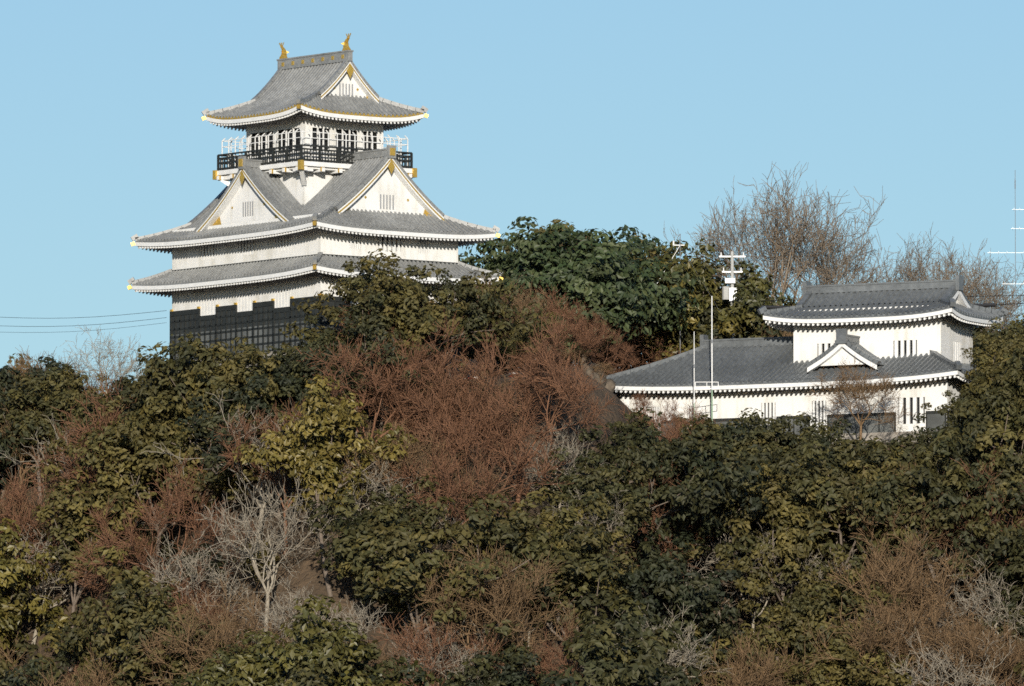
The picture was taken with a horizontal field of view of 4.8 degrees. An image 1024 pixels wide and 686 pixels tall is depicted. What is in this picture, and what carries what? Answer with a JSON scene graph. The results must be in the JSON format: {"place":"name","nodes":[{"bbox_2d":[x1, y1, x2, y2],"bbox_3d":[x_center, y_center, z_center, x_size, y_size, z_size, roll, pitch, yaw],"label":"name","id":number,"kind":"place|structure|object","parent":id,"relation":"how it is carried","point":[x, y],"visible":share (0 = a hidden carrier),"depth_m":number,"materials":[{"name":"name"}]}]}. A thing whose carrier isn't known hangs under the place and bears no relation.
{"place":"outdoors","nodes":[
{"label":"outdoors","id":0,"kind":"place"},
{"bbox_2d":[0,365,1023,685],"bbox_3d":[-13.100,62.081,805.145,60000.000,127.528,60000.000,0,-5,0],"label":"hill","id":1,"kind":"structure","parent":0,"point":[308,569],"depth_m":791.99,"materials":[{"name":"plant"}]},
{"bbox_2d":[0,518,69,666],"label":"forest evergreen","id":2,"kind":"object","parent":1,"relation":"on","point":[14,573],"visible":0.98,"depth_m":791.30,"materials":[{"name":"green plant"}]},
{"bbox_2d":[0,355,70,504],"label":"forest evergreen","id":3,"kind":"object","parent":1,"relation":"on","point":[41,372],"visible":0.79,"depth_m":810.89,"materials":[{"name":"green plant"}]},
{"bbox_2d":[0,365,73,507],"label":"forest evergreen","id":4,"kind":"object","parent":1,"relation":"on","point":[5,448],"visible":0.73,"depth_m":808.27,"materials":[{"name":"green plant"}]},
{"bbox_2d":[0,362,90,503],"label":"evergreen","id":5,"kind":"object","parent":1,"relation":"on","point":[47,400],"visible":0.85,"depth_m":807.28,"materials":[{"name":"green plant"}]},
{"bbox_2d":[0,464,105,651],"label":"bare tree","id":6,"kind":"object","parent":1,"relation":"on","point":[16,499],"visible":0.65,"depth_m":798.67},
{"bbox_2d":[0,656,110,685],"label":"forest evergreen","id":7,"kind":"object","parent":1,"relation":"on","point":[28,669],"visible":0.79,"depth_m":779.78,"materials":[{"name":"green plant"}]},
{"bbox_2d":[8,524,105,643],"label":"bare tree","id":8,"kind":"object","parent":1,"relation":"on","point":[46,587],"visible":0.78,"depth_m":796.50,"materials":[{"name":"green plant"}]},
{"bbox_2d":[10,368,110,481],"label":"evergreen","id":9,"kind":"object","parent":1,"relation":"on","point":[46,388],"visible":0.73,"depth_m":807.96,"materials":[{"name":"green plant"}]},
{"bbox_2d":[55,379,133,476],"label":"forest evergreen","id":10,"kind":"object","parent":1,"relation":"on","point":[78,412],"visible":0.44,"depth_m":803.17,"materials":[{"name":"green plant"}]},
{"bbox_2d":[32,459,166,673],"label":"forest evergreen","id":11,"kind":"object","parent":1,"relation":"on","point":[79,522],"visible":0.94,"depth_m":791.64,"materials":[{"name":"green plant"}]},
{"bbox_2d":[23,366,179,586],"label":"tree","id":12,"kind":"object","parent":1,"relation":"on","point":[94,472],"visible":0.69,"depth_m":795.60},
{"bbox_2d":[62,326,155,393],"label":"bare tree","id":13,"kind":"object","parent":1,"relation":"on","point":[103,365],"visible":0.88,"depth_m":811.79,"materials":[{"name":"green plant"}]},
{"bbox_2d":[30,646,189,685],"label":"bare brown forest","id":14,"kind":"object","parent":1,"relation":"on","point":[102,677],"visible":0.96,"depth_m":774.49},
{"bbox_2d":[37,544,231,685],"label":"forest evergreen","id":15,"kind":"object","parent":1,"relation":"on","point":[116,570],"visible":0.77,"depth_m":779.07,"materials":[{"name":"green plant"}]},
{"bbox_2d":[31,573,271,685],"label":"forest evergreen","id":16,"kind":"object","parent":1,"relation":"on","point":[160,619],"visible":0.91,"depth_m":774.38,"materials":[{"name":"green plant"}]},
{"bbox_2d":[44,384,262,602],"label":"forest evergreen","id":17,"kind":"object","parent":1,"relation":"on","point":[143,462],"visible":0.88,"depth_m":790.63,"materials":[{"name":"green plant"}]},
{"bbox_2d":[81,341,229,526],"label":"evergreen","id":18,"kind":"object","parent":1,"relation":"on","point":[136,383],"visible":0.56,"depth_m":796.96,"materials":[{"name":"green plant"}]},
{"bbox_2d":[71,444,265,606],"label":"bare tree","id":19,"kind":"object","parent":1,"relation":"on","point":[134,545],"visible":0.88,"depth_m":784.91,"materials":[{"name":"plant"}]},
{"bbox_2d":[124,535,277,632],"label":"bare tree","id":20,"kind":"object","parent":1,"relation":"on","point":[168,570],"visible":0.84,"depth_m":779.84,"materials":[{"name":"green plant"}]},
{"bbox_2d":[103,331,303,532],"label":"evergreen","id":21,"kind":"object","parent":1,"relation":"on","point":[182,387],"visible":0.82,"depth_m":790.96,"materials":[{"name":"green plant"}]},
{"bbox_2d":[158,557,263,665],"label":"bare red tree","id":22,"kind":"object","parent":1,"relation":"on","point":[183,600],"visible":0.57,"depth_m":779.94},
{"bbox_2d":[121,342,301,543],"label":"forest evergreen","id":23,"kind":"object","parent":1,"relation":"on","point":[267,393],"visible":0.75,"depth_m":790.06,"materials":[{"name":"green plant"}]},
{"bbox_2d":[132,574,295,685],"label":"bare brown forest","id":24,"kind":"object","parent":1,"relation":"on","point":[227,635],"visible":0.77,"depth_m":769.36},
{"bbox_2d":[157,335,288,505],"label":"evergreen","id":25,"kind":"object","parent":1,"relation":"on","point":[239,363],"visible":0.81,"depth_m":790.53,"materials":[{"name":"green plant"}]},
{"bbox_2d":[140,388,326,552],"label":"bare tree","id":26,"kind":"object","parent":1,"relation":"on","point":[242,479],"visible":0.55,"depth_m":784.59,"materials":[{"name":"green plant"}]},
{"bbox_2d":[172,628,310,685],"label":"forest evergreen","id":27,"kind":"object","parent":1,"relation":"on","point":[225,658],"visible":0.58,"depth_m":764.27,"materials":[{"name":"green plant"}]},
{"bbox_2d":[174,350,357,517],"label":"forest evergreen","id":28,"kind":"object","parent":1,"relation":"on","point":[294,388],"visible":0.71,"depth_m":785.12,"materials":[{"name":"green plant"}]},
{"bbox_2d":[193,473,343,631],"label":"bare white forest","id":29,"kind":"object","parent":1,"relation":"on","point":[254,564],"visible":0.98,"depth_m":776.84,"materials":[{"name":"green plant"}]},
{"bbox_2d":[210,392,371,557],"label":"tree","id":30,"kind":"object","parent":1,"relation":"on","point":[278,471],"visible":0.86,"depth_m":782.26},
{"bbox_2d":[237,575,363,646],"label":"bare white forest","id":31,"kind":"object","parent":1,"relation":"on","point":[275,615],"visible":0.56,"depth_m":768.62,"materials":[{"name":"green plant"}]},
{"bbox_2d":[127,33,502,377],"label":"castle keep","id":32,"kind":"structure","parent":1,"relation":"on","point":[319,189],"depth_m":806.65,"materials":[{"name":"paint"}]},
{"bbox_2d":[191,594,439,685],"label":"forest evergreen","id":33,"kind":"object","parent":1,"relation":"on","point":[309,644],"visible":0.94,"depth_m":756.06,"materials":[{"name":"green plant"}]},
{"bbox_2d":[232,374,418,596],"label":"forest evergreen","id":34,"kind":"object","parent":1,"relation":"on","point":[307,460],"visible":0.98,"depth_m":777.05,"materials":[{"name":"green plant"}]},
{"bbox_2d":[266,338,392,401],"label":"evergreen","id":35,"kind":"object","parent":1,"relation":"on","point":[280,369],"visible":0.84,"depth_m":788.39,"materials":[{"name":"green plant"}]},
{"bbox_2d":[273,640,406,685],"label":"forest evergreen","id":36,"kind":"object","parent":1,"relation":"on","point":[318,672],"visible":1,"depth_m":753.61,"materials":[{"name":"green plant"}]},
{"bbox_2d":[303,451,421,522],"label":"bare tree","id":37,"kind":"object","parent":1,"relation":"on","point":[372,487],"visible":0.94,"depth_m":779.31,"materials":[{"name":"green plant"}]},
{"bbox_2d":[297,275,440,437],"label":"evergreen","id":38,"kind":"object","parent":1,"relation":"on","point":[360,307],"visible":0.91,"depth_m":789.55,"materials":[{"name":"green plant"}]},
{"bbox_2d":[307,474,438,660],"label":"forest evergreen","id":39,"kind":"object","parent":1,"relation":"on","point":[365,517],"visible":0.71,"depth_m":775.82,"materials":[{"name":"green plant"}]},
{"bbox_2d":[279,253,471,430],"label":"evergreen","id":40,"kind":"object","parent":1,"relation":"on","point":[417,293],"visible":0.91,"depth_m":792.00,"materials":[{"name":"green plant"}]},
{"bbox_2d":[296,332,478,499],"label":"bare tree","id":41,"kind":"object","parent":1,"relation":"on","point":[396,415],"visible":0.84,"depth_m":786.16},
{"bbox_2d":[338,416,514,553],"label":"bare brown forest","id":42,"kind":"object","parent":1,"relation":"on","point":[396,464],"visible":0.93,"depth_m":781.44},
{"bbox_2d":[364,610,521,685],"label":"bare tree","id":43,"kind":"object","parent":1,"relation":"on","point":[408,638],"visible":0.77,"depth_m":766.07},
{"bbox_2d":[386,618,500,685],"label":"bare tree","id":44,"kind":"object","parent":1,"relation":"on","point":[439,661],"visible":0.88,"depth_m":766.49,"materials":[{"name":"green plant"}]},
{"bbox_2d":[380,311,510,508],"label":"bare tree","id":45,"kind":"object","parent":1,"relation":"on","point":[445,396],"visible":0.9,"depth_m":786.77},
{"bbox_2d":[387,265,507,378],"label":"evergreen","id":46,"kind":"object","parent":1,"relation":"on","point":[476,316],"visible":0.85,"depth_m":795.40,"materials":[{"name":"green plant"}]},
{"bbox_2d":[307,492,592,683],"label":"forest evergreen","id":47,"kind":"object","parent":1,"relation":"on","point":[403,567],"visible":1,"depth_m":769.68,"materials":[{"name":"green plant"}]},
{"bbox_2d":[355,248,546,426],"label":"evergreen","id":48,"kind":"object","parent":1,"relation":"on","point":[468,281],"visible":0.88,"depth_m":795.39,"materials":[{"name":"green plant"}]},
{"bbox_2d":[400,354,526,475],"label":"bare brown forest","id":49,"kind":"object","parent":1,"relation":"on","point":[483,389],"visible":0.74,"depth_m":790.24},
{"bbox_2d":[386,385,571,552],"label":"bare tree","id":50,"kind":"object","parent":1,"relation":"on","point":[443,470],"visible":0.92,"depth_m":780.39,"materials":[{"name":"plant"}]},
{"bbox_2d":[439,645,558,685],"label":"forest evergreen","id":51,"kind":"object","parent":1,"relation":"on","point":[509,676],"visible":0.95,"depth_m":763.33,"materials":[{"name":"green plant"}]},
{"bbox_2d":[400,540,600,685],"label":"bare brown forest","id":52,"kind":"object","parent":1,"relation":"on","point":[512,606],"visible":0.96,"depth_m":768.07,"materials":[{"name":"plant"}]},
{"bbox_2d":[424,307,613,512],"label":"bare tree","id":53,"kind":"object","parent":1,"relation":"on","point":[551,368],"visible":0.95,"depth_m":787.50,"materials":[{"name":"plant"}]},
{"bbox_2d":[424,484,637,675],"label":"forest evergreen","id":54,"kind":"object","parent":1,"relation":"on","point":[557,525],"visible":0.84,"depth_m":776.15,"materials":[{"name":"green plant"}]},
{"bbox_2d":[458,216,628,354],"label":"tree","id":55,"kind":"object","parent":1,"relation":"on","point":[536,242],"visible":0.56,"depth_m":828.14,"materials":[{"name":"broad leaves"},{"name":"bark"}]},
{"bbox_2d":[491,226,614,367],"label":"evergreen tree","id":56,"kind":"object","parent":1,"relation":"on","point":[567,260],"visible":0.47,"depth_m":828.13,"materials":[{"name":"green plant"}]},
{"bbox_2d":[470,497,636,685],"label":"forest evergreen","id":57,"kind":"object","parent":1,"relation":"on","point":[584,603],"visible":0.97,"depth_m":773.16,"materials":[{"name":"green plant"}]},
{"bbox_2d":[501,418,609,509],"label":"bare tree","id":58,"kind":"object","parent":1,"relation":"on","point":[568,450],"visible":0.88,"depth_m":789.19,"materials":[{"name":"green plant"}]},
{"bbox_2d":[509,614,603,685],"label":"tree","id":59,"kind":"object","parent":1,"relation":"on","point":[549,661],"visible":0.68,"depth_m":769.09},
{"bbox_2d":[496,317,622,463],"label":"bare tree","id":60,"kind":"object","parent":1,"relation":"on","point":[547,386],"visible":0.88,"depth_m":793.67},
{"bbox_2d":[446,592,700,685],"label":"forest evergreen","id":61,"kind":"object","parent":1,"relation":"on","point":[604,661],"visible":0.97,"depth_m":763.20,"materials":[{"name":"green plant"}]},
{"bbox_2d":[540,297,619,368],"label":"bare tree","id":62,"kind":"object","parent":1,"relation":"on","point":[590,335],"visible":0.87,"depth_m":808.58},
{"bbox_2d":[501,228,706,367],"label":"tree","id":63,"kind":"object","parent":1,"relation":"on","point":[632,298],"visible":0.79,"depth_m":826.18,"materials":[{"name":"broad green leaves"},{"name":"bark"}]},
{"bbox_2d":[571,321,682,374],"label":"tree","id":64,"kind":"object","parent":1,"relation":"on","point":[642,347],"visible":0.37,"depth_m":834.92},
{"bbox_2d":[537,440,730,604],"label":"forest evergreen","id":65,"kind":"object","parent":1,"relation":"on","point":[632,496],"visible":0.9,"depth_m":785.87,"materials":[{"name":"green plant"}]},
{"bbox_2d":[589,411,682,503],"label":"evergreen","id":66,"kind":"object","parent":1,"relation":"on","point":[608,446],"visible":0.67,"depth_m":796.95,"materials":[{"name":"green plant"}]},
{"bbox_2d":[533,407,771,617],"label":"forest evergreen","id":67,"kind":"object","parent":1,"relation":"on","point":[686,503],"visible":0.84,"depth_m":791.58,"materials":[{"name":"green plant"}]},
{"bbox_2d":[606,448,719,619],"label":"evergreen tree","id":68,"kind":"object","parent":1,"relation":"on","point":[663,549],"visible":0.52,"depth_m":794.61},
{"bbox_2d":[592,602,733,685],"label":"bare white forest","id":69,"kind":"object","parent":1,"relation":"on","point":[672,654],"visible":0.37,"depth_m":781.64,"materials":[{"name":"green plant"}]},
{"bbox_2d":[586,518,766,685],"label":"forest evergreen","id":70,"kind":"object","parent":1,"relation":"on","point":[656,571],"visible":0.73,"depth_m":786.12,"materials":[{"name":"green plant"}]},
{"bbox_2d":[625,257,759,362],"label":"evergreen","id":71,"kind":"object","parent":1,"relation":"on","point":[692,321],"visible":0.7,"depth_m":836.48,"materials":[{"name":"green plant"}]},
{"bbox_2d":[633,414,775,617],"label":"forest evergreen","id":72,"kind":"object","parent":1,"relation":"on","point":[723,506],"visible":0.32,"depth_m":802.54,"materials":[{"name":"green plant"}]},
{"bbox_2d":[638,238,790,351],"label":"evergreen","id":73,"kind":"object","parent":1,"relation":"on","point":[753,298],"visible":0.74,"depth_m":837.65,"materials":[{"name":"broad green leaves"},{"name":"bark"}]},
{"bbox_2d":[643,274,787,361],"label":"forest evergreen","id":74,"kind":"object","parent":1,"relation":"on","point":[703,319],"visible":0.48,"depth_m":836.97,"materials":[{"name":"green plant"}]},
{"bbox_2d":[647,191,801,294],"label":"bare tree","id":75,"kind":"object","parent":1,"relation":"on","point":[734,231],"visible":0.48,"depth_m":857.69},
{"bbox_2d":[655,607,804,685],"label":"forest evergreen","id":76,"kind":"object","parent":1,"relation":"on","point":[770,633],"visible":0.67,"depth_m":788.11,"materials":[{"name":"green plant"}]},
{"bbox_2d":[681,520,828,633],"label":"bare tree","id":77,"kind":"object","parent":1,"relation":"on","point":[760,598],"visible":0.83,"depth_m":798.47,"materials":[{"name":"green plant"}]},
{"bbox_2d":[678,461,846,676],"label":"forest evergreen","id":78,"kind":"object","parent":1,"relation":"on","point":[793,546],"visible":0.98,"depth_m":795.09,"materials":[{"name":"green plant"}]},
{"bbox_2d":[687,179,848,305],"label":"bare tree","id":79,"kind":"object","parent":1,"relation":"on","point":[756,249],"visible":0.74,"depth_m":853.16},
{"bbox_2d":[682,630,857,685],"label":"bare brown forest","id":80,"kind":"object","parent":1,"relation":"on","point":[739,678],"visible":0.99,"depth_m":784.12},
{"bbox_2d":[712,408,864,527],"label":"evergreen","id":81,"kind":"object","parent":1,"relation":"on","point":[753,433],"visible":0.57,"depth_m":808.88,"materials":[{"name":"green plant"}]},
{"bbox_2d":[692,162,890,305],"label":"bare tree","id":82,"kind":"object","parent":1,"relation":"on","point":[789,223],"visible":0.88,"depth_m":849.81,"materials":[{"name":"plant"}]},
{"bbox_2d":[740,411,857,470],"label":"evergreen","id":83,"kind":"object","parent":1,"relation":"on","point":[788,433],"visible":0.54,"depth_m":808.45,"materials":[{"name":"green plant"}]},
{"bbox_2d":[737,209,874,305],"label":"bare tree","id":84,"kind":"object","parent":1,"relation":"on","point":[837,250],"visible":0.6,"depth_m":853.69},
{"bbox_2d":[606,275,1008,444],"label":"japanese castle building","id":85,"kind":"structure","parent":1,"relation":"on","point":[915,337],"depth_m":821.66,"materials":[{"name":"paint"}]},
{"bbox_2d":[735,548,922,682],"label":"forest evergreen","id":86,"kind":"object","parent":1,"relation":"on","point":[819,610],"visible":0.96,"depth_m":788.99,"materials":[{"name":"green plant"}]},
{"bbox_2d":[770,620,930,685],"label":"forest evergreen","id":87,"kind":"object","parent":1,"relation":"on","point":[819,670],"visible":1,"depth_m":785.49,"materials":[{"name":"green plant"}]},
{"bbox_2d":[745,435,963,641],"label":"forest evergreen","id":88,"kind":"object","parent":1,"relation":"on","point":[831,495],"visible":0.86,"depth_m":796.56,"materials":[{"name":"green plant"}]},
{"bbox_2d":[805,357,911,444],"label":"bare tree","id":89,"kind":"object","parent":1,"relation":"on","point":[859,385],"visible":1,"depth_m":813.62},
{"bbox_2d":[841,653,912,685],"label":"forest evergreen","id":90,"kind":"object","parent":1,"relation":"on","point":[902,680],"visible":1,"depth_m":781.03,"materials":[{"name":"green plant"}]},
{"bbox_2d":[798,223,965,292],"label":"bare tree","id":91,"kind":"object","parent":1,"relation":"on","point":[842,264],"visible":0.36,"depth_m":847.60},
{"bbox_2d":[817,457,990,621],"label":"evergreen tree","id":92,"kind":"object","parent":1,"relation":"on","point":[894,523],"visible":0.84,"depth_m":793.05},
{"bbox_2d":[826,521,993,685],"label":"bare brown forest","id":93,"kind":"object","parent":1,"relation":"on","point":[905,585],"visible":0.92,"depth_m":789.15,"materials":[{"name":"plant"}]},
{"bbox_2d":[802,590,1023,685],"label":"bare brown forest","id":94,"kind":"object","parent":1,"relation":"on","point":[887,627],"visible":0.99,"depth_m":785.46,"materials":[{"name":"plant"}]},
{"bbox_2d":[822,425,1023,679],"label":"forest evergreen","id":95,"kind":"object","parent":1,"relation":"on","point":[923,478],"visible":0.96,"depth_m":792.10,"materials":[{"name":"green plant"}]},
{"bbox_2d":[851,436,1001,589],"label":"evergreen","id":96,"kind":"object","parent":1,"relation":"on","point":[939,462],"visible":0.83,"depth_m":797.83,"materials":[{"name":"green plant"}]},
{"bbox_2d":[864,234,993,303],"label":"bare tree","id":97,"kind":"object","parent":1,"relation":"on","point":[921,275],"visible":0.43,"depth_m":845.91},
{"bbox_2d":[885,630,1022,685],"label":"bare tree","id":98,"kind":"object","parent":1,"relation":"on","point":[960,672],"visible":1,"depth_m":783.56,"materials":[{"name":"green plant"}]},
{"bbox_2d":[897,237,1023,331],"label":"bare tree","id":99,"kind":"object","parent":1,"relation":"on","point":[992,275],"visible":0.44,"depth_m":854.21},
{"bbox_2d":[904,613,1023,685],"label":"bare brown forest","id":100,"kind":"object","parent":1,"relation":"on","point":[960,644],"visible":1,"depth_m":786.83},
{"bbox_2d":[909,412,1019,519],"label":"evergreen","id":101,"kind":"object","parent":1,"relation":"on","point":[923,436],"visible":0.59,"depth_m":804.59,"materials":[{"name":"green plant"}]},
{"bbox_2d":[919,364,1023,430],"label":"evergreen","id":102,"kind":"object","parent":1,"relation":"on","point":[966,393],"visible":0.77,"depth_m":807.97,"materials":[{"name":"green plant"}]},
{"bbox_2d":[924,446,1023,612],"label":"tree","id":103,"kind":"object","parent":1,"relation":"on","point":[971,518],"visible":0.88,"depth_m":793.75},
{"bbox_2d":[926,554,1023,683],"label":"bare tree","id":104,"kind":"object","parent":1,"relation":"on","point":[976,601],"visible":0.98,"depth_m":790.00,"materials":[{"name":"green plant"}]},
{"bbox_2d":[934,345,1023,517],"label":"forest evergreen","id":105,"kind":"object","parent":1,"relation":"on","point":[989,435],"visible":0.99,"depth_m":800.67,"materials":[{"name":"green plant"}]},
{"bbox_2d":[960,332,1023,406],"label":"evergreen","id":106,"kind":"object","parent":1,"relation":"on","point":[979,362],"visible":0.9,"depth_m":811.98,"materials":[{"name":"green plant"}]},
{"bbox_2d":[962,536,1023,638],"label":"forest evergreen","id":107,"kind":"object","parent":1,"relation":"on","point":[1014,569],"visible":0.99,"depth_m":791.59,"materials":[{"name":"green plant"}]},
{"bbox_2d":[0,0,1023,391],"label":"sky","id":108,"kind":"structure","parent":0,"point":[609,115],"materials":[{"name":"blue"}]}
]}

